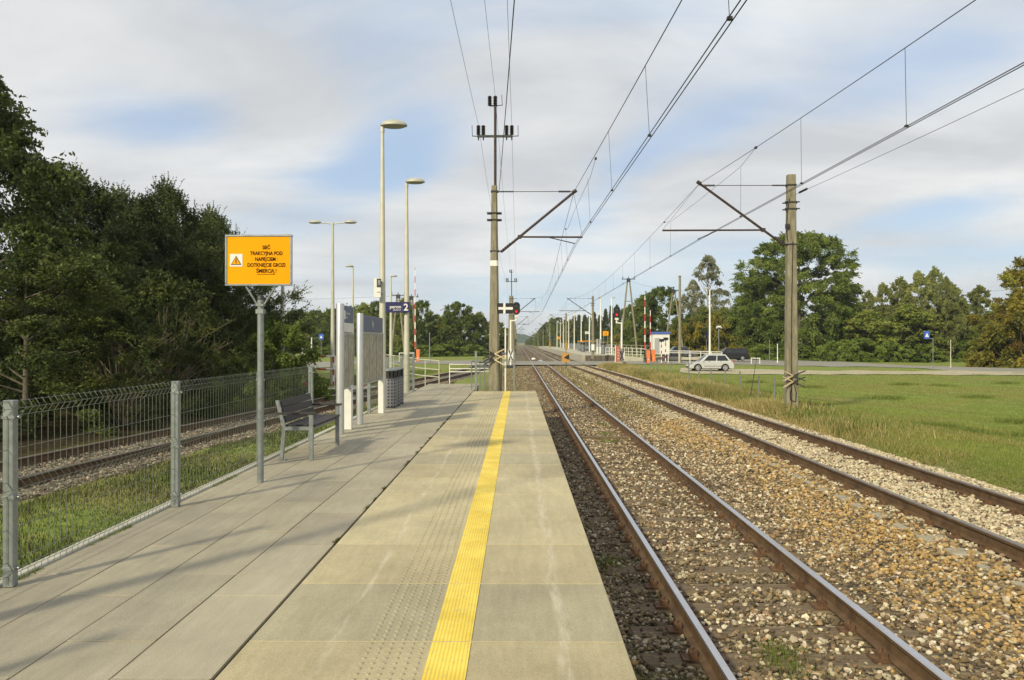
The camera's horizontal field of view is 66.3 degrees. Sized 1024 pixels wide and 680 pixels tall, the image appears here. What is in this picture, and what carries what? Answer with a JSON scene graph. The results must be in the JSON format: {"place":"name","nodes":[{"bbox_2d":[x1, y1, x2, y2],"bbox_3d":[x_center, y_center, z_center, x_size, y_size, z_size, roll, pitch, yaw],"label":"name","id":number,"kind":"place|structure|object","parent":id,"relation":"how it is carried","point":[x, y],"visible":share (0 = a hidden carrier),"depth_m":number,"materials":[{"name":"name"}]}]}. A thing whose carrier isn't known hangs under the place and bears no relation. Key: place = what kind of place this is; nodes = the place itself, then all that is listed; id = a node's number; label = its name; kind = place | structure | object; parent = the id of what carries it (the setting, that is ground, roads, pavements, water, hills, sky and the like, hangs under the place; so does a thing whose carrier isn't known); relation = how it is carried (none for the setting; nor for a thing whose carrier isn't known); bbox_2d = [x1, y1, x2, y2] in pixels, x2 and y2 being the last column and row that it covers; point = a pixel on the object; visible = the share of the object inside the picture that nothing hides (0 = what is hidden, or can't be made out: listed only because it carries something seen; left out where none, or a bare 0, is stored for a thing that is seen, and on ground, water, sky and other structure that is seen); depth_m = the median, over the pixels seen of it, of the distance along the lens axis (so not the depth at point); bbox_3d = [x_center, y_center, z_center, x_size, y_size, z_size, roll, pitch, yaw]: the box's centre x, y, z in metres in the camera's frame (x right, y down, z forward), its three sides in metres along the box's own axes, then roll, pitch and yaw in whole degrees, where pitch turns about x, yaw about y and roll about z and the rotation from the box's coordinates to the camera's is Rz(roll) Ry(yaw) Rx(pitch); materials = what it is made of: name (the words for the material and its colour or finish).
{"place":"outdoors","nodes":[
{"label":"outdoors","id":0,"kind":"place"},
{"bbox_2d":[111,369,440,415],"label":"grass","id":1,"kind":"structure","parent":0,"point":[418,371],"depth_m":28.34,"materials":[{"name":"green plant"}]},
{"bbox_2d":[307,360,478,367],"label":"road","id":2,"kind":"structure","parent":0,"point":[323,364],"depth_m":88.55,"materials":[{"name":"grey asphalt"}]},
{"bbox_2d":[0,343,1023,577],"bbox_3d":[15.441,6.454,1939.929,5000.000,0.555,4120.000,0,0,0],"label":"ground","id":3,"kind":"structure","parent":0,"point":[35,448],"depth_m":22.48,"materials":[{"name":"green plant"}]},
{"bbox_2d":[0,172,93,394],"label":"tree","id":4,"kind":"object","parent":3,"relation":"on","point":[66,217],"visible":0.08,"depth_m":34.08,"materials":[{"name":"green plant"}]},
{"bbox_2d":[0,240,172,441],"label":"tree","id":5,"kind":"object","parent":3,"relation":"on","point":[27,318],"visible":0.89,"depth_m":19.83,"materials":[{"name":"green plant"}]},
{"bbox_2d":[0,158,175,387],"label":"tree","id":6,"kind":"object","parent":3,"relation":"on","point":[97,205],"visible":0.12,"depth_m":37.50,"materials":[{"name":"green plant"}]},
{"bbox_2d":[0,74,181,406],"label":"tree","id":7,"kind":"object","parent":3,"relation":"on","point":[31,177],"visible":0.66,"depth_m":25.54,"materials":[{"name":"green plant"}]},
{"bbox_2d":[0,250,200,399],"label":"tree","id":8,"kind":"object","parent":3,"relation":"on","point":[120,281],"visible":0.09,"depth_m":30.35,"materials":[{"name":"green plant"}]},
{"bbox_2d":[46,306,197,430],"bbox_3d":[-10.700,0.751,21.073,3.812,3.335,3.857,0,0,5],"label":"bush","id":9,"kind":"object","parent":3,"relation":"on","point":[146,350],"visible":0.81,"depth_m":20.71,"materials":[{"name":"green plant"}]},
{"bbox_2d":[21,180,233,346],"bbox_3d":[-20.848,-3.102,42.465,11.574,11.176,11.527,0,0,-33],"label":"tree","id":10,"kind":"object","parent":3,"relation":"on","point":[122,189],"visible":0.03,"depth_m":41.82,"materials":[{"name":"green plant"}]},
{"bbox_2d":[64,266,264,418],"bbox_3d":[-10.907,0.060,24.304,5.464,4.724,5.400,0,0,14],"label":"bush","id":11,"kind":"object","parent":3,"relation":"on","point":[167,289],"visible":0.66,"depth_m":24.36,"materials":[{"name":"green plant"}]},
{"bbox_2d":[60,220,272,397],"bbox_3d":[-15.549,-1.387,34.442,9.519,7.713,8.864,0,0,-45],"label":"tree","id":12,"kind":"object","parent":3,"relation":"on","point":[140,239],"visible":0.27,"depth_m":33.14,"materials":[{"name":"green plant"}]},
{"bbox_2d":[45,171,289,373],"bbox_3d":[-16.696,-2.782,37.155,9.680,10.492,9.641,0,0,33],"label":"tree","id":13,"kind":"object","parent":3,"relation":"on","point":[166,202],"visible":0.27,"depth_m":36.46,"materials":[{"name":"green plant"}]},
{"bbox_2d":[137,251,256,390],"bbox_3d":[-14.343,-0.806,35.419,6.500,6.527,6.981,0,0,29],"label":"tree","id":14,"kind":"object","parent":3,"relation":"on","point":[220,288],"visible":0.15,"depth_m":34.26,"materials":[{"name":"green plant"}]},
{"bbox_2d":[0,389,416,587],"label":"platform kerb","id":15,"kind":"structure","parent":3,"relation":"on","point":[45,562],"depth_m":6.90,"materials":[{"name":"concrete"}]},
{"bbox_2d":[150,291,274,390],"bbox_3d":[-13.330,-0.039,35.358,5.785,5.002,5.718,0,0,42],"label":"bush","id":16,"kind":"object","parent":3,"relation":"on","point":[247,313],"visible":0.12,"depth_m":35.00,"materials":[{"name":"green plant"}]},
{"bbox_2d":[208,353,270,399],"bbox_3d":[-10.774,1.464,31.502,2.896,1.988,4.048,0,0,-17],"label":"bush","id":17,"kind":"object","parent":3,"relation":"on","point":[223,386],"visible":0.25,"depth_m":31.09,"materials":[{"name":"green plant"}]},
{"bbox_2d":[184,200,317,370],"bbox_3d":[-16.080,-2.463,41.156,9.470,9.808,9.432,0,0,35],"label":"tree","id":18,"kind":"object","parent":3,"relation":"on","point":[211,217],"visible":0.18,"depth_m":41.17,"materials":[{"name":"green plant"}]},
{"bbox_2d":[0,351,504,503],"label":"ballast","id":19,"kind":"structure","parent":3,"relation":"on","point":[129,467],"depth_m":15.35,"materials":[{"name":"grey gravel"}]},
{"bbox_2d":[0,379,462,507],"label":"ballast stones","id":20,"kind":"object","parent":19,"relation":"on","point":[110,470],"visible":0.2,"depth_m":16.05,"materials":[{"name":"grey gravel"}]},
{"bbox_2d":[0,353,504,492],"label":"railway track","id":21,"kind":"structure","parent":19,"relation":"on","point":[49,456],"depth_m":17.09,"materials":[{"name":"brown metal"}]},
{"bbox_2d":[230,319,335,404],"bbox_3d":[-9.164,0.802,30.509,3.475,3.260,4.858,0,0,29],"label":"bush","id":22,"kind":"object","parent":3,"relation":"on","point":[288,335],"visible":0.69,"depth_m":30.23,"materials":[{"name":"green plant"}]},
{"bbox_2d":[268,360,335,400],"bbox_3d":[-8.441,1.607,31.014,3.092,1.670,2.211,0,0,33],"label":"bush","id":23,"kind":"object","parent":3,"relation":"on","point":[326,396],"visible":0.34,"depth_m":30.64,"materials":[{"name":"green plant"}]},
{"bbox_2d":[302,310,335,347],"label":"tree","id":24,"kind":"object","parent":3,"relation":"on","point":[320,313],"visible":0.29,"depth_m":166.90,"materials":[{"name":"green plant"}]},
{"bbox_2d":[309,220,356,385],"bbox_3d":[-8.939,-1.805,39.076,2.409,8.370,0.391,0,0,0],"label":"lamp post","id":25,"kind":"object","parent":3,"relation":"on","point":[332,288],"visible":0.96,"depth_m":39.01,"materials":[{"name":"metal"}]},
{"bbox_2d":[316,308,349,350],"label":"tree","id":26,"kind":"object","parent":3,"relation":"on","point":[325,322],"visible":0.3,"depth_m":159.03,"materials":[{"name":"green plant"}]},
{"bbox_2d":[389,297,420,352],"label":"tree","id":27,"kind":"object","parent":3,"relation":"on","point":[398,342],"visible":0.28,"depth_m":141.33,"materials":[{"name":"green plant"}]},
{"bbox_2d":[388,344,437,356],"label":"bush","id":28,"kind":"object","parent":3,"relation":"on","point":[422,348],"visible":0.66,"depth_m":124.69,"materials":[{"name":"green plant"}]},
{"bbox_2d":[409,300,436,351],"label":"tree","id":29,"kind":"object","parent":3,"relation":"on","point":[421,305],"visible":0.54,"depth_m":147.02,"materials":[{"name":"green plant"}]},
{"bbox_2d":[420,344,472,356],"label":"bush","id":30,"kind":"object","parent":3,"relation":"on","point":[445,350],"visible":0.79,"depth_m":126.26,"materials":[{"name":"green plant"}]},
{"bbox_2d":[431,301,487,353],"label":"tree","id":31,"kind":"object","parent":3,"relation":"on","point":[467,318],"visible":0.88,"depth_m":138.38,"materials":[{"name":"green plant"}]},
{"bbox_2d":[453,344,488,356],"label":"bush","id":32,"kind":"object","parent":3,"relation":"on","point":[479,350],"visible":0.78,"depth_m":129.06,"materials":[{"name":"green plant"}]},
{"bbox_2d":[505,269,539,362],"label":"catenary mast","id":33,"kind":"object","parent":3,"relation":"on","point":[511,316],"visible":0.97,"depth_m":87.44,"materials":[{"name":"concrete"}]},
{"bbox_2d":[539,346,614,360],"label":"platform","id":34,"kind":"structure","parent":3,"relation":"on","point":[575,355],"depth_m":132.04,"materials":[{"name":"grey concrete"}]},
{"bbox_2d":[502,345,742,419],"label":"ballast","id":35,"kind":"structure","parent":3,"relation":"on","point":[519,355],"depth_m":47.33,"materials":[{"name":"gravel"}]},
{"bbox_2d":[506,302,519,367],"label":"railway signal","id":36,"kind":"object","parent":35,"relation":"on","point":[516,308],"visible":0.98,"depth_m":75.84,"materials":[{"name":"white paint"}]},
{"bbox_2d":[502,365,653,386],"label":"ballast stones","id":37,"kind":"object","parent":35,"relation":"on","point":[527,371],"visible":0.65,"depth_m":55.46,"materials":[{"name":"gravel"}]},
{"bbox_2d":[502,366,670,417],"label":"weeds","id":38,"kind":"object","parent":35,"relation":"on","point":[568,372],"visible":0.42,"depth_m":40.36,"materials":[{"name":"green plant"}]},
{"bbox_2d":[507,382,755,418],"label":"ballast stones","id":39,"kind":"object","parent":35,"relation":"on","point":[637,386],"visible":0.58,"depth_m":32.56,"materials":[{"name":"gravel"}]},
{"bbox_2d":[520,345,962,679],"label":"railway track","id":40,"kind":"structure","parent":35,"relation":"on","point":[892,649],"depth_m":8.11,"materials":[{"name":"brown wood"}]},
{"bbox_2d":[526,345,1023,586],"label":"railway track","id":41,"kind":"structure","parent":35,"relation":"on","point":[984,539],"depth_m":12.85,"materials":[{"name":"brown metal"}]},
{"bbox_2d":[623,294,667,354],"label":"tree","id":42,"kind":"object","parent":3,"relation":"on","point":[629,326],"visible":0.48,"depth_m":148.63,"materials":[{"name":"green plant"}]},
{"bbox_2d":[636,286,683,354],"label":"tree","id":43,"kind":"object","parent":3,"relation":"on","point":[660,293],"visible":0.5,"depth_m":146.18,"materials":[{"name":"green plant"}]},
{"bbox_2d":[651,332,670,360],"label":"crossing hut","id":44,"kind":"object","parent":3,"relation":"on","point":[655,342],"visible":0.62,"depth_m":96.00,"materials":[{"name":"paint"}]},
{"bbox_2d":[661,314,708,347],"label":"tree","id":45,"kind":"object","parent":3,"relation":"on","point":[687,317],"visible":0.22,"depth_m":138.61,"materials":[{"name":"green plant"}]},
{"bbox_2d":[672,318,716,356],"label":"bush","id":46,"kind":"object","parent":3,"relation":"on","point":[693,326],"visible":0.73,"depth_m":124.57,"materials":[{"name":"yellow plant"}]},
{"bbox_2d":[681,254,732,325],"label":"tree","id":47,"kind":"object","parent":3,"relation":"on","point":[711,265],"visible":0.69,"depth_m":148.77,"materials":[{"name":"green plant"}]},
{"bbox_2d":[694,312,731,356],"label":"bush","id":48,"kind":"object","parent":3,"relation":"on","point":[716,320],"visible":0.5,"depth_m":126.37,"materials":[{"name":"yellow plant"}]},
{"bbox_2d":[712,317,751,352],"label":"bush","id":49,"kind":"object","parent":3,"relation":"on","point":[726,335],"visible":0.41,"depth_m":123.04,"materials":[{"name":"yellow plant"}]},
{"bbox_2d":[662,174,805,407],"bbox_3d":[7.208,-1.398,25.572,4.575,8.000,0.488,0,0,0],"label":"catenary mast","id":50,"kind":"object","parent":3,"relation":"on","point":[791,379],"visible":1,"depth_m":25.50,"materials":[{"name":"concrete"}]},
{"bbox_2d":[541,0,1023,329],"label":"overhead line","id":51,"kind":"object","parent":50,"relation":"hanging from","point":[802,183],"visible":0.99,"depth_m":14.02,"materials":[{"name":"metal"}]},
{"bbox_2d":[728,275,801,356],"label":"tree","id":52,"kind":"object","parent":3,"relation":"on","point":[761,295],"visible":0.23,"depth_m":121.06,"materials":[{"name":"green plant"}]},
{"bbox_2d":[749,343,783,359],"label":"bush","id":53,"kind":"object","parent":3,"relation":"on","point":[762,353],"visible":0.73,"depth_m":111.06,"materials":[{"name":"green plant"}]},
{"bbox_2d":[549,414,1023,679],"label":"ballast","id":54,"kind":"structure","parent":3,"relation":"on","point":[866,643],"depth_m":8.01,"materials":[{"name":"gravel"}]},
{"bbox_2d":[594,422,828,679],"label":"weeds","id":55,"kind":"object","parent":54,"relation":"on","point":[785,657],"visible":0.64,"depth_m":6.33,"materials":[{"name":"green plant"}]},
{"bbox_2d":[546,411,1008,494],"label":"ballast stones","id":56,"kind":"object","parent":54,"relation":"on","point":[661,431],"visible":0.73,"depth_m":16.49,"materials":[{"name":"beige gravel"}]},
{"bbox_2d":[573,482,1023,679],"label":"ballast stones","id":57,"kind":"object","parent":54,"relation":"on","point":[804,620],"visible":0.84,"depth_m":8.35,"materials":[{"name":"beige gravel"}]},
{"bbox_2d":[721,229,865,358],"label":"tree","id":58,"kind":"object","parent":3,"relation":"on","point":[810,246],"visible":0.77,"depth_m":114.12,"materials":[{"name":"green plant"}]},
{"bbox_2d":[771,345,827,360],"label":"bush","id":59,"kind":"object","parent":3,"relation":"on","point":[804,351],"visible":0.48,"depth_m":106.39,"materials":[{"name":"green plant"}]},
{"bbox_2d":[807,340,863,361],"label":"bush","id":60,"kind":"object","parent":3,"relation":"on","point":[828,345],"visible":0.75,"depth_m":103.02,"materials":[{"name":"green plant"}]},
{"bbox_2d":[823,337,891,361],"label":"bush","id":61,"kind":"object","parent":3,"relation":"on","point":[868,347],"visible":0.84,"depth_m":101.48,"materials":[{"name":"green plant"}]},
{"bbox_2d":[840,309,903,357],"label":"tree","id":62,"kind":"object","parent":3,"relation":"on","point":[862,320],"visible":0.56,"depth_m":106.41,"materials":[{"name":"green plant"}]},
{"bbox_2d":[858,282,908,355],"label":"tree","id":63,"kind":"object","parent":3,"relation":"on","point":[884,289],"visible":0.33,"depth_m":109.20,"materials":[{"name":"green plant"}]},
{"bbox_2d":[863,341,920,362],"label":"bush","id":64,"kind":"object","parent":3,"relation":"on","point":[881,350],"visible":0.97,"depth_m":98.80,"materials":[{"name":"green plant"}]},
{"bbox_2d":[876,276,926,344],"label":"tree","id":65,"kind":"object","parent":3,"relation":"on","point":[901,283],"visible":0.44,"depth_m":106.56,"materials":[{"name":"green plant"}]},
{"bbox_2d":[868,302,957,361],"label":"tree","id":66,"kind":"object","parent":3,"relation":"on","point":[906,312],"visible":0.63,"depth_m":101.97,"materials":[{"name":"green plant"}]},
{"bbox_2d":[892,270,948,353],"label":"tree","id":67,"kind":"object","parent":3,"relation":"on","point":[919,278],"visible":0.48,"depth_m":105.03,"materials":[{"name":"green plant"}]},
{"bbox_2d":[896,344,959,362],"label":"bush","id":68,"kind":"object","parent":3,"relation":"on","point":[937,357],"visible":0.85,"depth_m":98.60,"materials":[{"name":"green plant"}]},
{"bbox_2d":[919,265,960,344],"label":"tree","id":69,"kind":"object","parent":3,"relation":"on","point":[933,274],"visible":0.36,"depth_m":107.11,"materials":[{"name":"green plant"}]},
{"bbox_2d":[928,276,966,361],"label":"tree","id":70,"kind":"object","parent":3,"relation":"on","point":[944,284],"visible":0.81,"depth_m":102.94,"materials":[{"name":"green plant"}]},
{"bbox_2d":[922,310,975,360],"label":"tree","id":71,"kind":"object","parent":3,"relation":"on","point":[965,335],"visible":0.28,"depth_m":103.90,"materials":[{"name":"green plant"}]},
{"bbox_2d":[939,281,976,346],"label":"tree","id":72,"kind":"object","parent":3,"relation":"on","point":[962,302],"visible":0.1,"depth_m":110.92,"materials":[{"name":"green plant"}]},
{"bbox_2d":[961,284,1014,340],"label":"tree","id":73,"kind":"object","parent":3,"relation":"on","point":[976,299],"visible":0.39,"depth_m":112.99,"materials":[{"name":"green plant"}]},
{"bbox_2d":[962,310,1017,356],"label":"tree","id":74,"kind":"object","parent":3,"relation":"on","point":[975,332],"visible":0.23,"depth_m":107.06,"materials":[{"name":"green plant"}]},
{"bbox_2d":[963,289,1023,367],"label":"bush","id":75,"kind":"object","parent":3,"relation":"on","point":[979,353],"visible":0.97,"depth_m":78.89,"materials":[{"name":"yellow plant"}]},
{"bbox_2d":[966,255,1023,366],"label":"tree","id":76,"kind":"object","parent":3,"relation":"on","point":[1016,275],"visible":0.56,"depth_m":81.39,"materials":[{"name":"green plant"}]},
{"bbox_2d":[0,0,1023,339],"label":"sky","id":77,"kind":"structure","parent":0,"point":[271,112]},
{"bbox_2d":[641,357,699,359],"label":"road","id":78,"kind":"structure","parent":0,"point":[682,358],"depth_m":98.78,"materials":[{"name":"grey asphalt"}]},
{"bbox_2d":[719,348,749,360],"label":"parked car","id":79,"kind":"object","parent":78,"relation":"on","point":[741,354],"visible":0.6,"depth_m":98.00,"materials":[{"name":"black paint"}]},
{"bbox_2d":[597,361,1017,465],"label":"dry grass","id":80,"kind":"structure","parent":0,"point":[750,403],"depth_m":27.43,"materials":[{"name":"plant"}]},
{"bbox_2d":[603,359,1023,372],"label":"road","id":81,"kind":"structure","parent":0,"point":[811,363],"depth_m":85.47,"materials":[{"name":"grey asphalt"}]},
{"bbox_2d":[500,361,606,364],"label":"level crossing deck","id":82,"kind":"structure","parent":81,"relation":"on","point":[555,363],"depth_m":84.84,"materials":[{"name":"concrete"}]},
{"bbox_2d":[615,368,1023,493],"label":"grass","id":83,"kind":"structure","parent":0,"point":[992,454],"depth_m":25.83,"materials":[{"name":"green plant"}]},
{"bbox_2d":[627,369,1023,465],"bbox_3d":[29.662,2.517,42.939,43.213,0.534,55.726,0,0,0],"label":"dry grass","id":84,"kind":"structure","parent":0,"point":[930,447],"depth_m":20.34,"materials":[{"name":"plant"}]},
{"bbox_2d":[680,368,1023,374],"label":"lane","id":85,"kind":"structure","parent":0,"point":[770,371],"depth_m":65.17,"materials":[{"name":"grey asphalt"}]},
{"bbox_2d":[686,354,733,370],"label":"parked car","id":86,"kind":"object","parent":85,"relation":"on","point":[723,362],"visible":0.97,"depth_m":67.56,"materials":[{"name":"white metal"}]},
{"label":"platform body","id":87,"kind":"structure","parent":0,"visible":0},
{"bbox_2d":[0,384,478,679],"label":"platform paving","id":88,"kind":"structure","parent":87,"relation":"on","point":[203,585],"depth_m":5.50,"materials":[{"name":"grey concrete"}]},
{"bbox_2d":[0,365,314,586],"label":"fence","id":89,"kind":"object","parent":88,"relation":"on","point":[10,496],"visible":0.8,"depth_m":6.25,"materials":[{"name":"metal"}]},
{"bbox_2d":[225,235,292,482],"bbox_3d":[-2.850,0.212,8.849,0.755,2.792,0.092,0,0,0],"label":"warning sign","id":90,"kind":"object","parent":88,"relation":"on","point":[258,260],"visible":1,"depth_m":8.82,"materials":[{"name":"metal"}]},
{"bbox_2d":[275,393,341,460],"bbox_3d":[-2.893,1.211,11.271,0.544,0.804,1.580,0,0,0],"label":"bench","id":91,"kind":"object","parent":88,"relation":"on","point":[312,421],"visible":1,"depth_m":10.77,"materials":[{"name":"metal"}]},
{"bbox_2d":[336,303,353,433],"bbox_3d":[-2.962,0.496,13.959,0.144,2.245,1.029,0,0,0],"label":"info board","id":92,"kind":"object","parent":88,"relation":"on","point":[344,358],"visible":1,"depth_m":13.77,"materials":[{"name":"metal"}]},
{"bbox_2d":[356,313,383,424],"bbox_3d":[-2.916,0.556,16.255,0.132,2.135,2.496,0,0,0],"label":"info board","id":93,"kind":"object","parent":88,"relation":"on","point":[369,354],"visible":1,"depth_m":15.75,"materials":[{"name":"metal"}]},
{"bbox_2d":[367,354,414,413],"bbox_3d":[-3.121,1.028,21.013,0.097,1.211,7.448,0,0,0],"label":"fence","id":94,"kind":"object","parent":88,"relation":"on","point":[369,387],"visible":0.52,"depth_m":20.57,"materials":[{"name":"metal"}]},
{"bbox_2d":[379,119,406,409],"bbox_3d":[-2.776,-1.758,18.296,0.671,6.770,0.391,0,0,0],"label":"lamp post","id":95,"kind":"object","parent":88,"relation":"on","point":[393,124],"visible":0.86,"depth_m":18.25,"materials":[{"name":"metal"}]},
{"bbox_2d":[404,178,424,392],"bbox_3d":[-3.108,-1.659,24.929,0.681,7.000,0.391,0,0,0],"label":"lamp post","id":96,"kind":"object","parent":88,"relation":"on","point":[406,273],"visible":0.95,"depth_m":24.87,"materials":[{"name":"metal"}]},
{"bbox_2d":[386,302,409,312],"bbox_3d":[-3.619,-1.035,24.822,0.775,0.335,0.139,0,0,0],"label":"platform sign","id":97,"kind":"object","parent":96,"relation":"attached to","point":[397,307],"visible":1,"depth_m":24.76,"materials":[{"name":"metal"}]},
{"bbox_2d":[215,391,636,679],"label":"platform edge slabs","id":98,"kind":"structure","parent":87,"relation":"on","point":[544,610],"depth_m":5.13,"materials":[{"name":"beige concrete"}]},
{"bbox_2d":[351,391,502,679],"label":"tactile studs","id":99,"kind":"object","parent":98,"relation":"on","point":[412,618],"visible":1,"depth_m":5.67,"materials":[{"name":"beige concrete"}]},
{"bbox_2d":[421,391,509,679],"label":"yellow line","id":100,"kind":"object","parent":98,"relation":"on","point":[447,660],"visible":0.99,"depth_m":5.16,"materials":[{"name":"paint"}]},
{"bbox_2d":[497,297,512,390],"bbox_3d":[-0.233,0.167,25.495,0.520,3.150,0.066,0,0,0],"label":"indicator board","id":101,"kind":"object","parent":87,"relation":"on","point":[505,308],"visible":0.84,"depth_m":25.47,"materials":[{"name":"white paint"}]},
{"bbox_2d":[472,95,582,390],"bbox_3d":[0.495,-3.013,25.534,3.624,10.011,0.498,0,0,0],"label":"catenary mast","id":102,"kind":"object","parent":87,"relation":"on","point":[495,373],"visible":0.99,"depth_m":25.50,"materials":[{"name":"concrete"}]},
{"bbox_2d":[523,0,746,329],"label":"overhead line","id":103,"kind":"object","parent":102,"relation":"hanging from","point":[730,18],"visible":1,"depth_m":11.94,"materials":[{"name":"metal"}]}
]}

